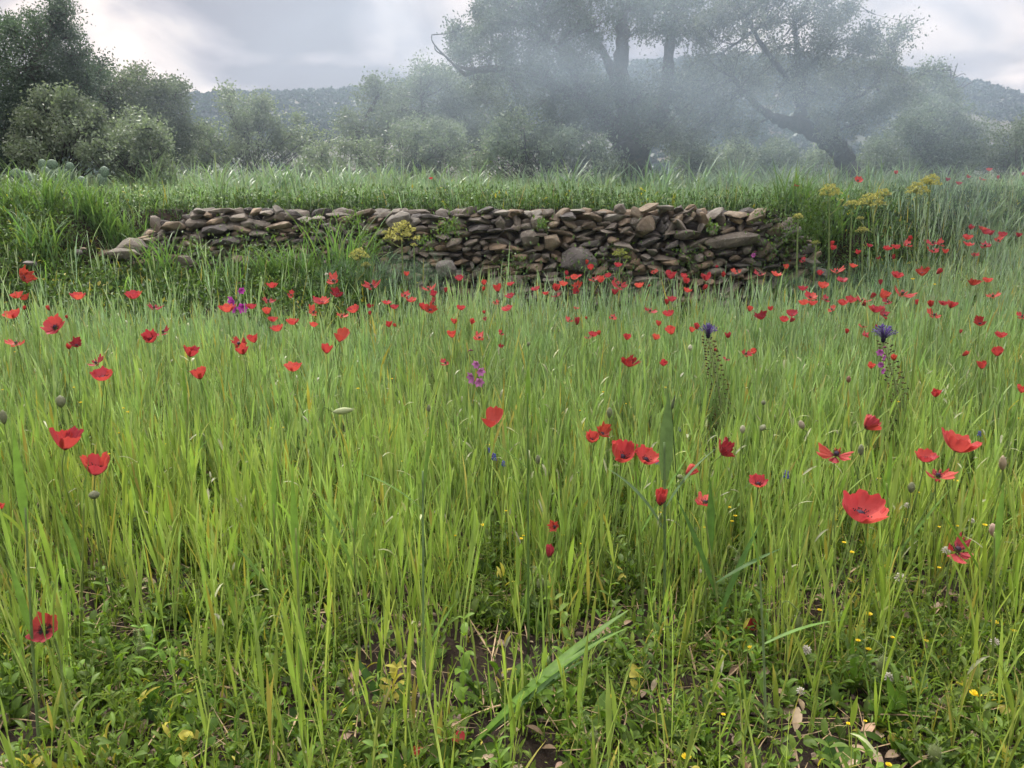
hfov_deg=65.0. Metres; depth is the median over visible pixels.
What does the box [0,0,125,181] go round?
evergreen tree
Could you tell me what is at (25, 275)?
poppy
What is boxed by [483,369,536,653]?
grass stalk
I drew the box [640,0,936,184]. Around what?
leaning tree
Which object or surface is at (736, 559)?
poppy bud
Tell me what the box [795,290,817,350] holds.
poppy
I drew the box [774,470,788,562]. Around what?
blue flower
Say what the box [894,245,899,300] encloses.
poppy
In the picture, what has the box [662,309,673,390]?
poppy
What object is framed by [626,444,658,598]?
poppy
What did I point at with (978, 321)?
poppy
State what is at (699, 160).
hazy bush
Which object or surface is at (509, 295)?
poppy
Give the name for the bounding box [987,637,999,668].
white clover
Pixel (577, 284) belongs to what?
poppy
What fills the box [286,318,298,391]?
poppy
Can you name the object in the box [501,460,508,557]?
blue flower
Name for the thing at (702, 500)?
poppy
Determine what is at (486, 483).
blue flower
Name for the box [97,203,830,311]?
dry stone wall
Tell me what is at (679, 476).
poppy bud
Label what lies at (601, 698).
broad leaf weed
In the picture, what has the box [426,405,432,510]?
poppy bud
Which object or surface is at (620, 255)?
giant fennel
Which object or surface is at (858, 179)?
poppy
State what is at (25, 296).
poppy
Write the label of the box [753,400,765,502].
poppy bud
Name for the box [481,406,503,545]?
poppy
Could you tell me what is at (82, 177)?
prickly pear
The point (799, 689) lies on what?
white clover
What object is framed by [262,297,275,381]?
poppy
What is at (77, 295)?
poppy
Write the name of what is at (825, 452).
poppy
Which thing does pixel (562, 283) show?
poppy
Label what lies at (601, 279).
poppy
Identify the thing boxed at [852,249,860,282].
poppy
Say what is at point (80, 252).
field stone
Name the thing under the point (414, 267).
giant fennel
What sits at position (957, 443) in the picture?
poppy
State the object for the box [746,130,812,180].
hazy bush
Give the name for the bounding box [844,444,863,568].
poppy bud
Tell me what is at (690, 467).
poppy
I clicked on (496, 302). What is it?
poppy
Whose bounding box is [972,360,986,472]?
poppy
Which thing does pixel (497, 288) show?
poppy
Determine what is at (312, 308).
poppy
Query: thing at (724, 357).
poppy
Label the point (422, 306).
poppy
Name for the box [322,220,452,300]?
giant fennel
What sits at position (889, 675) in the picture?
white clover
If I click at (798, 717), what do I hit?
straw litter
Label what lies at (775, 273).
poppy
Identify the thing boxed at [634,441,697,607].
grass stalk
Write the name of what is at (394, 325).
poppy
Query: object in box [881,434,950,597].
grass stalk
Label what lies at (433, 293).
poppy
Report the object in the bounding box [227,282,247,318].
wild gladiolus
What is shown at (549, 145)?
pale bush
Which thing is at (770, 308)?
poppy
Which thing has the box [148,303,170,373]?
poppy
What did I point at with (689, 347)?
poppy bud
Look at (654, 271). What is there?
poppy
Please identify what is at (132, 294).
poppy
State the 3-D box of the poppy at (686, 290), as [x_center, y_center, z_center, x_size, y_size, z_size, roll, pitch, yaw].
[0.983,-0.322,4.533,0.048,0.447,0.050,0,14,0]
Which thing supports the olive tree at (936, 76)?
on the ground at (542, 754)
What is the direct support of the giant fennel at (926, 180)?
on the ground at (542, 754)
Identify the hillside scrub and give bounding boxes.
[1,52,1023,179]
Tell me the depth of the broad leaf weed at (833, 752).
1.46 m
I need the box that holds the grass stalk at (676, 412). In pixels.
[671,395,681,557]
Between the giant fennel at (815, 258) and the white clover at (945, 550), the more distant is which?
the giant fennel at (815, 258)
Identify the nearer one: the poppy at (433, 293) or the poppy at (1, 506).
the poppy at (1, 506)
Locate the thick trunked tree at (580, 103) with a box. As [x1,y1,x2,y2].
[431,0,725,186]
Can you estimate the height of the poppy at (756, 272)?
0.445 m
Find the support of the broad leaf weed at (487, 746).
on the ground at (542, 754)
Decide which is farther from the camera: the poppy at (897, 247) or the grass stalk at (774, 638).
the poppy at (897, 247)
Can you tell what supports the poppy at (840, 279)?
on the ground at (542, 754)
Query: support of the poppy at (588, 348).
on the ground at (542, 754)
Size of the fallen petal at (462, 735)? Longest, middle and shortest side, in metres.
0.027 x 0.019 x 0.015 m
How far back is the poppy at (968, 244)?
5.74 m
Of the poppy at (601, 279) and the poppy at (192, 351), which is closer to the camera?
the poppy at (192, 351)
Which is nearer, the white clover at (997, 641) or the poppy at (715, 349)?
the white clover at (997, 641)
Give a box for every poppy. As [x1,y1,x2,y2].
[0,503,12,617]
[2,308,19,358]
[4,339,31,430]
[10,291,22,313]
[14,265,36,309]
[21,293,30,325]
[23,305,29,347]
[25,611,79,763]
[40,313,68,417]
[45,305,55,347]
[49,425,84,594]
[65,315,80,389]
[66,343,71,429]
[69,292,86,342]
[69,336,84,449]
[80,451,109,602]
[88,354,103,420]
[90,366,112,446]
[124,290,141,353]
[141,328,167,422]
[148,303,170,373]
[157,325,169,392]
[183,345,199,423]
[189,366,218,492]
[218,303,235,356]
[231,336,257,427]
[235,343,248,423]
[245,303,257,345]
[246,334,258,418]
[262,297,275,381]
[262,307,273,372]
[266,282,277,342]
[268,316,282,406]
[270,324,282,377]
[284,361,315,459]
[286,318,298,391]
[287,290,301,340]
[308,304,316,339]
[309,322,317,357]
[313,296,329,357]
[321,343,333,455]
[327,272,343,317]
[330,286,343,324]
[334,327,353,424]
[337,313,347,369]
[347,304,361,343]
[361,279,380,310]
[366,303,373,322]
[366,311,371,365]
[380,321,391,383]
[381,300,391,370]
[390,304,398,369]
[393,323,404,390]
[401,290,410,361]
[406,297,415,323]
[419,302,427,366]
[422,283,435,334]
[424,302,437,352]
[426,290,436,366]
[440,358,448,410]
[443,287,452,342]
[445,329,455,410]
[450,318,456,378]
[454,275,463,318]
[457,305,465,334]
[467,318,475,355]
[473,331,483,387]
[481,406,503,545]
[492,299,499,338]
[493,283,505,369]
[494,343,506,400]
[498,329,505,416]
[501,304,512,337]
[505,281,513,312]
[505,292,514,324]
[531,286,538,319]
[541,520,558,658]
[546,544,553,662]
[552,283,560,319]
[559,280,567,323]
[563,315,572,373]
[566,306,579,358]
[567,317,579,371]
[570,274,578,300]
[572,280,582,324]
[572,287,580,316]
[583,316,590,391]
[584,259,589,322]
[584,336,598,421]
[585,421,611,585]
[586,275,598,324]
[586,429,598,591]
[587,264,593,320]
[588,331,597,363]
[596,330,601,420]
[597,275,604,303]
[605,272,611,314]
[608,314,616,348]
[609,439,637,607]
[611,280,627,320]
[611,288,618,370]
[613,262,621,327]
[621,354,641,479]
[623,333,630,428]
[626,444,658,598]
[633,282,643,336]
[642,487,667,627]
[645,307,657,345]
[646,333,659,394]
[651,268,657,309]
[656,320,661,363]
[657,359,667,418]
[661,464,698,625]
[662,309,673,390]
[665,299,670,356]
[665,325,674,401]
[666,270,676,285]
[667,296,676,324]
[675,273,687,313]
[682,327,694,376]
[683,277,689,317]
[684,287,691,322]
[693,322,699,382]
[694,491,707,640]
[698,284,707,321]
[701,272,710,283]
[704,348,716,430]
[709,436,734,581]
[718,356,729,438]
[719,332,730,435]
[721,272,725,317]
[726,473,767,618]
[731,268,741,313]
[735,349,752,416]
[745,617,757,637]
[746,305,752,334]
[749,348,755,429]
[753,270,764,296]
[754,310,766,346]
[763,306,772,346]
[771,271,781,315]
[779,316,788,341]
[783,264,788,291]
[784,316,794,358]
[786,309,797,352]
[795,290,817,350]
[798,285,807,318]
[798,299,807,381]
[800,257,805,271]
[801,300,817,348]
[816,442,853,587]
[816,488,888,700]
[817,270,823,313]
[818,281,828,322]
[819,294,829,317]
[824,244,836,280]
[825,305,835,343]
[826,329,848,412]
[829,241,834,319]
[830,266,844,290]
[837,276,847,313]
[838,299,848,348]
[841,263,857,319]
[845,295,856,319]
[850,176,862,211]
[850,414,881,561]
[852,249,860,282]
[852,331,868,380]
[857,295,871,316]
[862,361,875,466]
[868,305,884,359]
[869,298,891,355]
[870,279,882,322]
[874,308,889,337]
[876,245,891,296]
[880,288,891,304]
[890,271,903,307]
[891,354,899,433]
[892,468,958,611]
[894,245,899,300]
[894,286,916,346]
[894,448,939,581]
[901,235,912,288]
[903,239,912,286]
[914,266,929,310]
[924,240,938,269]
[925,248,938,278]
[926,300,933,342]
[927,308,941,334]
[928,268,942,300]
[930,388,941,565]
[931,238,943,285]
[936,249,948,302]
[938,299,958,351]
[938,300,947,328]
[941,427,982,600]
[946,532,972,666]
[949,350,969,385]
[955,234,973,274]
[963,241,973,280]
[965,224,974,266]
[967,278,982,300]
[969,315,986,414]
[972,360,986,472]
[974,241,991,292]
[976,228,991,265]
[979,346,1003,433]
[983,277,992,311]
[986,291,1000,310]
[990,235,1003,299]
[991,384,1023,538]
[995,331,1006,417]
[998,231,1007,253]
[1016,311,1023,360]
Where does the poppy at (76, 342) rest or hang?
on the ground at (542, 754)
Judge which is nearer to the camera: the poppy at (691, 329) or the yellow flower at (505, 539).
the yellow flower at (505, 539)
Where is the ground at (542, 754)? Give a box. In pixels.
[0,72,1023,767]
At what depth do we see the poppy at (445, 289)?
4.07 m
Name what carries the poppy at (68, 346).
on the ground at (542, 754)
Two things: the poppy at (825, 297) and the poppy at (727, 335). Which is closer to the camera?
the poppy at (727, 335)
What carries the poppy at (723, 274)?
on the ground at (542, 754)
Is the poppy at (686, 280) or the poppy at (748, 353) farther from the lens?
the poppy at (686, 280)
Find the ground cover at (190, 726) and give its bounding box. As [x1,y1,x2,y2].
[0,198,1023,767]
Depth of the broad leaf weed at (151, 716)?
1.55 m
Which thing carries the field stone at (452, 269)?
on the ground at (542, 754)
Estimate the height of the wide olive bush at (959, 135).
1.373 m
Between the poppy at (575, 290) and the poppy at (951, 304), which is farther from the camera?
the poppy at (575, 290)
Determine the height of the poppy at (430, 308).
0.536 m
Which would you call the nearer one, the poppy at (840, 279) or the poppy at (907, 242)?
the poppy at (840, 279)
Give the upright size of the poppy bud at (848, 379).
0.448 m
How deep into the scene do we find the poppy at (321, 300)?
4.02 m
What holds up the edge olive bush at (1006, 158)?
on the ground at (542, 754)
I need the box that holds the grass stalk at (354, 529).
[319,484,360,661]
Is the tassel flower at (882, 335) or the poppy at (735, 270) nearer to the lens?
the tassel flower at (882, 335)
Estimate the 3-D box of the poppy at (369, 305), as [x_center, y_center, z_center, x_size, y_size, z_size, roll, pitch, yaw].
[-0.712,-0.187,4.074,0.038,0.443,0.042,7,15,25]
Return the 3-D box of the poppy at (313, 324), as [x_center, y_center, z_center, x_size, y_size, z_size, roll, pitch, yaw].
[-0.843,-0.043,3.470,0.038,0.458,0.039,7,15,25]
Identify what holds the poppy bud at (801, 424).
on the ground at (542, 754)
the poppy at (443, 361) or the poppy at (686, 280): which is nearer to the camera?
the poppy at (443, 361)
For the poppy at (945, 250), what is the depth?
5.08 m
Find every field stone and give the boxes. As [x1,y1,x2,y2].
[23,261,36,265]
[76,249,82,254]
[105,248,140,258]
[116,238,150,252]
[142,237,155,243]
[177,256,196,264]
[234,255,242,262]
[417,693,433,701]
[435,260,456,278]
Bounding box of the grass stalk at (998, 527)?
[926,483,1003,680]
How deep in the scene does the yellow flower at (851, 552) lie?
1.91 m
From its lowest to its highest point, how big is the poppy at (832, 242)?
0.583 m
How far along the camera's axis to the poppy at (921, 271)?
4.81 m
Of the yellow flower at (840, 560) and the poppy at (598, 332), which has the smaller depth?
the yellow flower at (840, 560)
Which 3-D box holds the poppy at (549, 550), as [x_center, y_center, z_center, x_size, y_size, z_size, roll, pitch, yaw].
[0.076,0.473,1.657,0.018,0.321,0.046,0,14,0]
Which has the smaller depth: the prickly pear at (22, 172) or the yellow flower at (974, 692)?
the yellow flower at (974, 692)
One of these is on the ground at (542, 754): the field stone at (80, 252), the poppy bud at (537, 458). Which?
the poppy bud at (537, 458)
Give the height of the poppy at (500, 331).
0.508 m
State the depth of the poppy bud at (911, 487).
1.86 m
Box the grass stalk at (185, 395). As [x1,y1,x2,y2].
[183,369,208,513]
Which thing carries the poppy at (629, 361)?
on the ground at (542, 754)
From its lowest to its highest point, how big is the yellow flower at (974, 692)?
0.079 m
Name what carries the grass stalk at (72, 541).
on the ground at (542, 754)
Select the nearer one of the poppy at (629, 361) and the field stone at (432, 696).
the field stone at (432, 696)
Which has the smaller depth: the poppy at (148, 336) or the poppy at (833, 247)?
the poppy at (148, 336)
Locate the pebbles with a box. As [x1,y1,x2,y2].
[2,421,1023,767]
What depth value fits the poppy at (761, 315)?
3.77 m
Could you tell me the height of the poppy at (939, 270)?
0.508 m
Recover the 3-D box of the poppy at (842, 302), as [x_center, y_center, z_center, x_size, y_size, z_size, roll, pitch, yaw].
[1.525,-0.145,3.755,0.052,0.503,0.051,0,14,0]
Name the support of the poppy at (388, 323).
on the ground at (542, 754)
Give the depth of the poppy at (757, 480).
1.78 m
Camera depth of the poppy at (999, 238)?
5.88 m
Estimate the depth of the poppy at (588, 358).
3.10 m
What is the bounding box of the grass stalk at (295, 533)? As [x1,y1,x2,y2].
[238,465,337,742]
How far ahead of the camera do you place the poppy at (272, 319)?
3.59 m
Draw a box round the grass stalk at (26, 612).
[8,423,42,750]
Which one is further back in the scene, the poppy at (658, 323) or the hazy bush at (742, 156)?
the hazy bush at (742, 156)
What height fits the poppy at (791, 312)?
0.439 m
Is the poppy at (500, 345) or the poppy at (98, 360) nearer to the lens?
the poppy at (98, 360)
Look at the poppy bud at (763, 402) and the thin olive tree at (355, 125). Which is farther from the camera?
the thin olive tree at (355, 125)
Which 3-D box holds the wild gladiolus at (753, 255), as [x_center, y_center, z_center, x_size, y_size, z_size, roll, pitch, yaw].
[1.646,-0.648,5.521,0.030,0.524,0.046,10,17,35]
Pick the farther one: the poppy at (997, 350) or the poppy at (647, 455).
the poppy at (997, 350)
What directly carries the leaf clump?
on the ground at (542, 754)
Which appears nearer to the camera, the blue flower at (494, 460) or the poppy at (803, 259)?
the blue flower at (494, 460)
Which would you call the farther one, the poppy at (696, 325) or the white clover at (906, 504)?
the poppy at (696, 325)
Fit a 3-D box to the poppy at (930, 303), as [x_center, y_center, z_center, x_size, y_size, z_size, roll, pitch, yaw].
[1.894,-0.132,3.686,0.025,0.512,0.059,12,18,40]
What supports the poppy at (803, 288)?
on the ground at (542, 754)
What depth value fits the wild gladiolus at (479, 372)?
2.64 m
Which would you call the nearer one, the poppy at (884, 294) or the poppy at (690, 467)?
the poppy at (690, 467)
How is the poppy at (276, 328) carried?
on the ground at (542, 754)
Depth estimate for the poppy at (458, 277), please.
4.33 m
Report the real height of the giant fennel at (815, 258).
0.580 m
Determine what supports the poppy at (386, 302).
on the ground at (542, 754)
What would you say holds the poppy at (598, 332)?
on the ground at (542, 754)
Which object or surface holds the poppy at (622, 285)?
on the ground at (542, 754)
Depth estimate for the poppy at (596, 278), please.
4.64 m
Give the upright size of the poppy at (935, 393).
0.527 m
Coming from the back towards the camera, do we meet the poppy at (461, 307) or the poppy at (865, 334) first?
the poppy at (461, 307)
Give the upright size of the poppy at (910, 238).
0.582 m
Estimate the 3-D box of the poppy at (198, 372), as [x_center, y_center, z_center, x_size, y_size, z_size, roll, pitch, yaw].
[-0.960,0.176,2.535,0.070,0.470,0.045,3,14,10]
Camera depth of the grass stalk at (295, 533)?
1.36 m
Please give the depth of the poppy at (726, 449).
1.93 m
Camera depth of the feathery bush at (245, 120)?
12.27 m
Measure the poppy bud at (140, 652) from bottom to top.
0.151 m
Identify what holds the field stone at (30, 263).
on the ground at (542, 754)
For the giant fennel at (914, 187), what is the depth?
5.72 m
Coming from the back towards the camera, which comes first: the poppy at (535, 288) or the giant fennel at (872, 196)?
the giant fennel at (872, 196)
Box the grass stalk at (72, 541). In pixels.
[56,461,88,648]
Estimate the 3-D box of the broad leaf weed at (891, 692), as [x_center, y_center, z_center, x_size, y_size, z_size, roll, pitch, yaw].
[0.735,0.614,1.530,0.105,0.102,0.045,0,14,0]
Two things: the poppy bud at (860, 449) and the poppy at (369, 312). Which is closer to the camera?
the poppy bud at (860, 449)
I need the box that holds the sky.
[0,0,1023,94]
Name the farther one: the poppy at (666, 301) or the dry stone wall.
the dry stone wall
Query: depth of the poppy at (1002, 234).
6.72 m
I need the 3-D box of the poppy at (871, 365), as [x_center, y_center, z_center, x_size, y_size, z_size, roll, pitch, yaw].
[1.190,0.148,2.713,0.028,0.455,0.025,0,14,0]
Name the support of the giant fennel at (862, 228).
on the ground at (542, 754)
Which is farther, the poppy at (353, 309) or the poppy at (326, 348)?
the poppy at (353, 309)
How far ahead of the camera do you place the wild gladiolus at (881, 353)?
2.80 m
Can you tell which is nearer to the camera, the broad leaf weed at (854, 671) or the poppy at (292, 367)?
the broad leaf weed at (854, 671)
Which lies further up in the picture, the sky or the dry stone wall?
the sky
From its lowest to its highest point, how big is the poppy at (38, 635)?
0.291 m
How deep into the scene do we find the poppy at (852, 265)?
4.78 m
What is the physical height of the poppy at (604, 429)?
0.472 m
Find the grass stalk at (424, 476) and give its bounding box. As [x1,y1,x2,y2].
[362,407,455,698]
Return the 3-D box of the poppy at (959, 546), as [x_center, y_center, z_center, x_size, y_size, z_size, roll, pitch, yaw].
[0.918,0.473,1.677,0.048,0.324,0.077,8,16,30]
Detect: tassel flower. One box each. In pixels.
[697,323,733,439]
[871,323,908,446]
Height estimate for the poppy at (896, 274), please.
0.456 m
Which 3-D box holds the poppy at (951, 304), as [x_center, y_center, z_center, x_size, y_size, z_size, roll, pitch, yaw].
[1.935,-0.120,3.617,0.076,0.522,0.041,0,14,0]
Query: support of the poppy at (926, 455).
on the ground at (542, 754)
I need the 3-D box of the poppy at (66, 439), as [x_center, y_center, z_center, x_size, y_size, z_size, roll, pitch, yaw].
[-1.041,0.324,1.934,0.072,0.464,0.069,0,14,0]
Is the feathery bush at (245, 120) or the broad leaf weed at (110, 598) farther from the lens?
the feathery bush at (245, 120)
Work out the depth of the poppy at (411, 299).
4.28 m
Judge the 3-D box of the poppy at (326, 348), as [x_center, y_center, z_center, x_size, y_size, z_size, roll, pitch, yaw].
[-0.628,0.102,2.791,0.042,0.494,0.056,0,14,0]
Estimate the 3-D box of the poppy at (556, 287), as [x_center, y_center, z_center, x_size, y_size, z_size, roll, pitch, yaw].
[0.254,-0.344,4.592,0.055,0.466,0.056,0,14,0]
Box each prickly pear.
[9,168,38,181]
[28,176,86,187]
[38,159,58,179]
[62,162,74,181]
[97,166,108,187]
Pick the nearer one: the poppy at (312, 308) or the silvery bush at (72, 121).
the poppy at (312, 308)
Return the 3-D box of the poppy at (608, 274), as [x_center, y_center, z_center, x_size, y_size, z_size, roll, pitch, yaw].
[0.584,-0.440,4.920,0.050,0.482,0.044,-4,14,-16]
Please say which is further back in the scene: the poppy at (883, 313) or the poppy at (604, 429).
the poppy at (883, 313)
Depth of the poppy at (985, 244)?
5.53 m
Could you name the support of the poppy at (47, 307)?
on the ground at (542, 754)
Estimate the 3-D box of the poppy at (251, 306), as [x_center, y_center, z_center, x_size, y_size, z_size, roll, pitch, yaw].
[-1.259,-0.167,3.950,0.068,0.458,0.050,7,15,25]
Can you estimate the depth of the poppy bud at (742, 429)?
2.05 m
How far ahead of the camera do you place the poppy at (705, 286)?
4.28 m
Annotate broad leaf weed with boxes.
[105,593,135,604]
[116,696,165,722]
[255,707,309,742]
[349,650,412,695]
[469,742,511,767]
[583,690,613,728]
[814,736,860,767]
[830,638,871,694]
[869,676,924,734]
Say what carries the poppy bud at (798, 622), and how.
on the ground at (542, 754)
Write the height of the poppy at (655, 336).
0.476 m
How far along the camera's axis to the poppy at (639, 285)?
4.13 m
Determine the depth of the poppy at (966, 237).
6.42 m
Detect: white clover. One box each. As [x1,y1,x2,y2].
[793,687,804,708]
[800,645,811,665]
[884,672,893,681]
[894,502,909,555]
[894,573,905,620]
[940,546,950,597]
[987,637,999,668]
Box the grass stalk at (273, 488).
[234,450,278,637]
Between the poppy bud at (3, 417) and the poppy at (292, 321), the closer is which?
the poppy bud at (3, 417)
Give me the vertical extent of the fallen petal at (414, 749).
0.021 m
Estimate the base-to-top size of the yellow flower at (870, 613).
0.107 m
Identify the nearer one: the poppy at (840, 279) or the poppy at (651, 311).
the poppy at (651, 311)
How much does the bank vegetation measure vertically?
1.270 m
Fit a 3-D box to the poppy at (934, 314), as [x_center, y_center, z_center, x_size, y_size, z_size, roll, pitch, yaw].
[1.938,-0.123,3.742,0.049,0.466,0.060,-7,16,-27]
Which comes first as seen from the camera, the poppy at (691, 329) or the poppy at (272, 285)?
the poppy at (691, 329)
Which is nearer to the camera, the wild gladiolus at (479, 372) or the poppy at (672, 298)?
the wild gladiolus at (479, 372)
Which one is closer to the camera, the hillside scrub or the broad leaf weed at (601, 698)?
the broad leaf weed at (601, 698)
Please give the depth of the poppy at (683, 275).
4.88 m
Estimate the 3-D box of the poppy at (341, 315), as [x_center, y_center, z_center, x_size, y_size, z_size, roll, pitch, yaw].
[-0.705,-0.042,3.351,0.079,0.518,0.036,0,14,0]
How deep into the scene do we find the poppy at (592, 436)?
1.94 m
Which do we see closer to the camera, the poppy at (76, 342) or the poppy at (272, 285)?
the poppy at (76, 342)
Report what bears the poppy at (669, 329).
on the ground at (542, 754)
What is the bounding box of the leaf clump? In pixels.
[459,610,628,759]
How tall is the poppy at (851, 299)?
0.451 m
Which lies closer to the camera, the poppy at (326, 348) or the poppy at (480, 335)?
the poppy at (326, 348)
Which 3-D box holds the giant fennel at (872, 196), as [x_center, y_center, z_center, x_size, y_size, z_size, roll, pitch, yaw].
[2.551,-0.952,5.713,0.815,0.862,0.478,1,14,6]
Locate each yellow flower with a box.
[504,510,506,584]
[834,541,845,608]
[842,551,853,609]
[866,611,872,652]
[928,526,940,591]
[969,689,981,712]
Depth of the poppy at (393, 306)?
3.60 m
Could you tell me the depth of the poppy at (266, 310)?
3.75 m
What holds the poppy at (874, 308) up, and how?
on the ground at (542, 754)
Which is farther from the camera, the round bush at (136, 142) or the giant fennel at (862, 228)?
the round bush at (136, 142)
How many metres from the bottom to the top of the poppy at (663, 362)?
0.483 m
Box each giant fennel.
[297,247,415,302]
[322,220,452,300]
[353,243,480,310]
[558,248,667,310]
[744,240,870,307]
[746,213,840,306]
[785,183,889,316]
[789,200,902,307]
[810,188,927,303]
[810,226,904,309]
[855,173,982,292]
[863,182,961,304]
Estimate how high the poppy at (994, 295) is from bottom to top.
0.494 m
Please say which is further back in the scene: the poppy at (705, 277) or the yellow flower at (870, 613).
the poppy at (705, 277)
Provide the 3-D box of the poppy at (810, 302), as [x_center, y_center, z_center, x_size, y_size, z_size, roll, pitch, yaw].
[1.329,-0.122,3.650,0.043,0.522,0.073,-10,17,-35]
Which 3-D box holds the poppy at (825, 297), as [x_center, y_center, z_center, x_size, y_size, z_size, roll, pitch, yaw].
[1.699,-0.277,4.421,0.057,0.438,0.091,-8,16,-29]
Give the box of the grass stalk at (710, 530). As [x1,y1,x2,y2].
[675,479,780,649]
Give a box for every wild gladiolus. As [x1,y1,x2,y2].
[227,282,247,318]
[466,349,485,457]
[750,251,755,295]
[871,346,886,437]
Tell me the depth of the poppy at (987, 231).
6.80 m
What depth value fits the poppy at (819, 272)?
4.66 m
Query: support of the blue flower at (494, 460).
on the ground at (542, 754)
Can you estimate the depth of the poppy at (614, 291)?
4.35 m
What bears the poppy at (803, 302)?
on the ground at (542, 754)
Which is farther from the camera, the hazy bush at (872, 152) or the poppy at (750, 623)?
the hazy bush at (872, 152)
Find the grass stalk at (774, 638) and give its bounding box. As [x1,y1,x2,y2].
[747,515,839,741]
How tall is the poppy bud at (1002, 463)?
0.398 m
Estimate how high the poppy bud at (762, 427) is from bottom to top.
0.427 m
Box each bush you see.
[0,75,116,185]
[65,97,180,189]
[154,77,346,181]
[284,135,350,184]
[330,108,480,180]
[455,100,629,183]
[660,128,725,182]
[706,131,758,177]
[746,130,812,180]
[793,143,838,179]
[853,126,915,180]
[882,86,1001,185]
[979,111,1023,181]
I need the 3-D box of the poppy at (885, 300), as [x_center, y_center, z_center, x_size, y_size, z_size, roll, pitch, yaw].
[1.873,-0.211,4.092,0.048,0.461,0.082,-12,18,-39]
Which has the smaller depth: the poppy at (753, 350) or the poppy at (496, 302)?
the poppy at (753, 350)
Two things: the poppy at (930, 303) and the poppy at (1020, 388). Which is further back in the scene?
the poppy at (930, 303)
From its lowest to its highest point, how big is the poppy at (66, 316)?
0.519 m
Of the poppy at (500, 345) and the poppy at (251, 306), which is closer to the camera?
the poppy at (500, 345)
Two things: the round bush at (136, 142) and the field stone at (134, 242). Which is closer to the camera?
the field stone at (134, 242)
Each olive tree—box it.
[83,50,214,178]
[324,64,414,173]
[368,47,523,174]
[881,54,973,177]
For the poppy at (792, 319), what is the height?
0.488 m
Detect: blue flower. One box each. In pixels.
[485,448,490,516]
[491,453,496,561]
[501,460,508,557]
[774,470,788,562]
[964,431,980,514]
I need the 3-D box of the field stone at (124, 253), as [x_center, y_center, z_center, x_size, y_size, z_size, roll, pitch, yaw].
[-2.732,-0.922,5.655,0.207,0.064,0.223,6,14,-1]
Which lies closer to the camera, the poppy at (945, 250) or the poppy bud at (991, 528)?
the poppy bud at (991, 528)
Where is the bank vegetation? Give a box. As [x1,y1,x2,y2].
[0,158,1023,361]
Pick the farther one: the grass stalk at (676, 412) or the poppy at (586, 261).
the poppy at (586, 261)
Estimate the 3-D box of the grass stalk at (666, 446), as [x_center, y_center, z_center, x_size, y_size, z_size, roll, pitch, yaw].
[0.327,0.302,1.779,0.246,0.595,0.033,0,14,0]
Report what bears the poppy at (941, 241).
on the ground at (542, 754)
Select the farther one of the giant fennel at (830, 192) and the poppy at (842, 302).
the giant fennel at (830, 192)
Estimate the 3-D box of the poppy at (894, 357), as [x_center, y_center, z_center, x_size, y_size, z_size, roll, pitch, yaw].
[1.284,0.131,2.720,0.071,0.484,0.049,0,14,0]
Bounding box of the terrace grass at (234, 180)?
[0,150,1023,256]
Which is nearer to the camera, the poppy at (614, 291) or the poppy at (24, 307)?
the poppy at (24, 307)
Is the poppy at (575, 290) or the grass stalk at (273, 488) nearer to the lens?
the grass stalk at (273, 488)
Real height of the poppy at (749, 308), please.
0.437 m
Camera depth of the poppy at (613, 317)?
3.45 m
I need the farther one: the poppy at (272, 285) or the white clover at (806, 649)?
the poppy at (272, 285)
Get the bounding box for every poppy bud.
[0,410,12,463]
[55,395,76,491]
[88,491,116,624]
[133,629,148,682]
[322,407,352,522]
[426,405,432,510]
[530,566,543,657]
[535,455,539,511]
[581,714,598,754]
[605,407,612,513]
[670,474,682,624]
[682,345,691,466]
[727,546,739,632]
[731,425,745,558]
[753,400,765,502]
[758,424,773,489]
[781,600,801,674]
[786,420,806,564]
[840,376,851,440]
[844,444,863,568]
[862,636,887,719]
[892,482,915,603]
[915,725,941,766]
[967,523,994,659]
[978,455,1008,585]
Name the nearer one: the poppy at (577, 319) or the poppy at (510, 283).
the poppy at (577, 319)
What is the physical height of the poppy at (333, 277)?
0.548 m
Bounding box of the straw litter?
[0,413,1023,767]
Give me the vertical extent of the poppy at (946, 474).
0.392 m
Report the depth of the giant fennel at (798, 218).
5.55 m
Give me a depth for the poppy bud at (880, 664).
1.51 m
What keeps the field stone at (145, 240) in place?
on the field stone at (134, 242)
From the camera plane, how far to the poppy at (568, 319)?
3.19 m
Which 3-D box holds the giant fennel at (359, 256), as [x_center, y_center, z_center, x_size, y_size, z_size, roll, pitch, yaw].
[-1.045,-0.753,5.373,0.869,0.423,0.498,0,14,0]
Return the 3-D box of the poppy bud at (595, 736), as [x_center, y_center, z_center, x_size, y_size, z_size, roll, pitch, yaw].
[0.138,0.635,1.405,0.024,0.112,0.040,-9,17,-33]
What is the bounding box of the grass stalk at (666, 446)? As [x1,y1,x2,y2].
[607,391,716,629]
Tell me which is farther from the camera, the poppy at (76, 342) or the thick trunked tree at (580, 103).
the thick trunked tree at (580, 103)
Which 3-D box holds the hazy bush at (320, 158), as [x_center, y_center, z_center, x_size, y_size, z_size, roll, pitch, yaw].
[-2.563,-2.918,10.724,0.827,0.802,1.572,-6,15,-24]
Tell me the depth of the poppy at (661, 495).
1.74 m
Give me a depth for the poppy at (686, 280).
4.53 m
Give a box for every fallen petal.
[413,746,422,756]
[452,731,464,743]
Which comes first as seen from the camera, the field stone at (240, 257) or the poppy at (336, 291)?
the poppy at (336, 291)

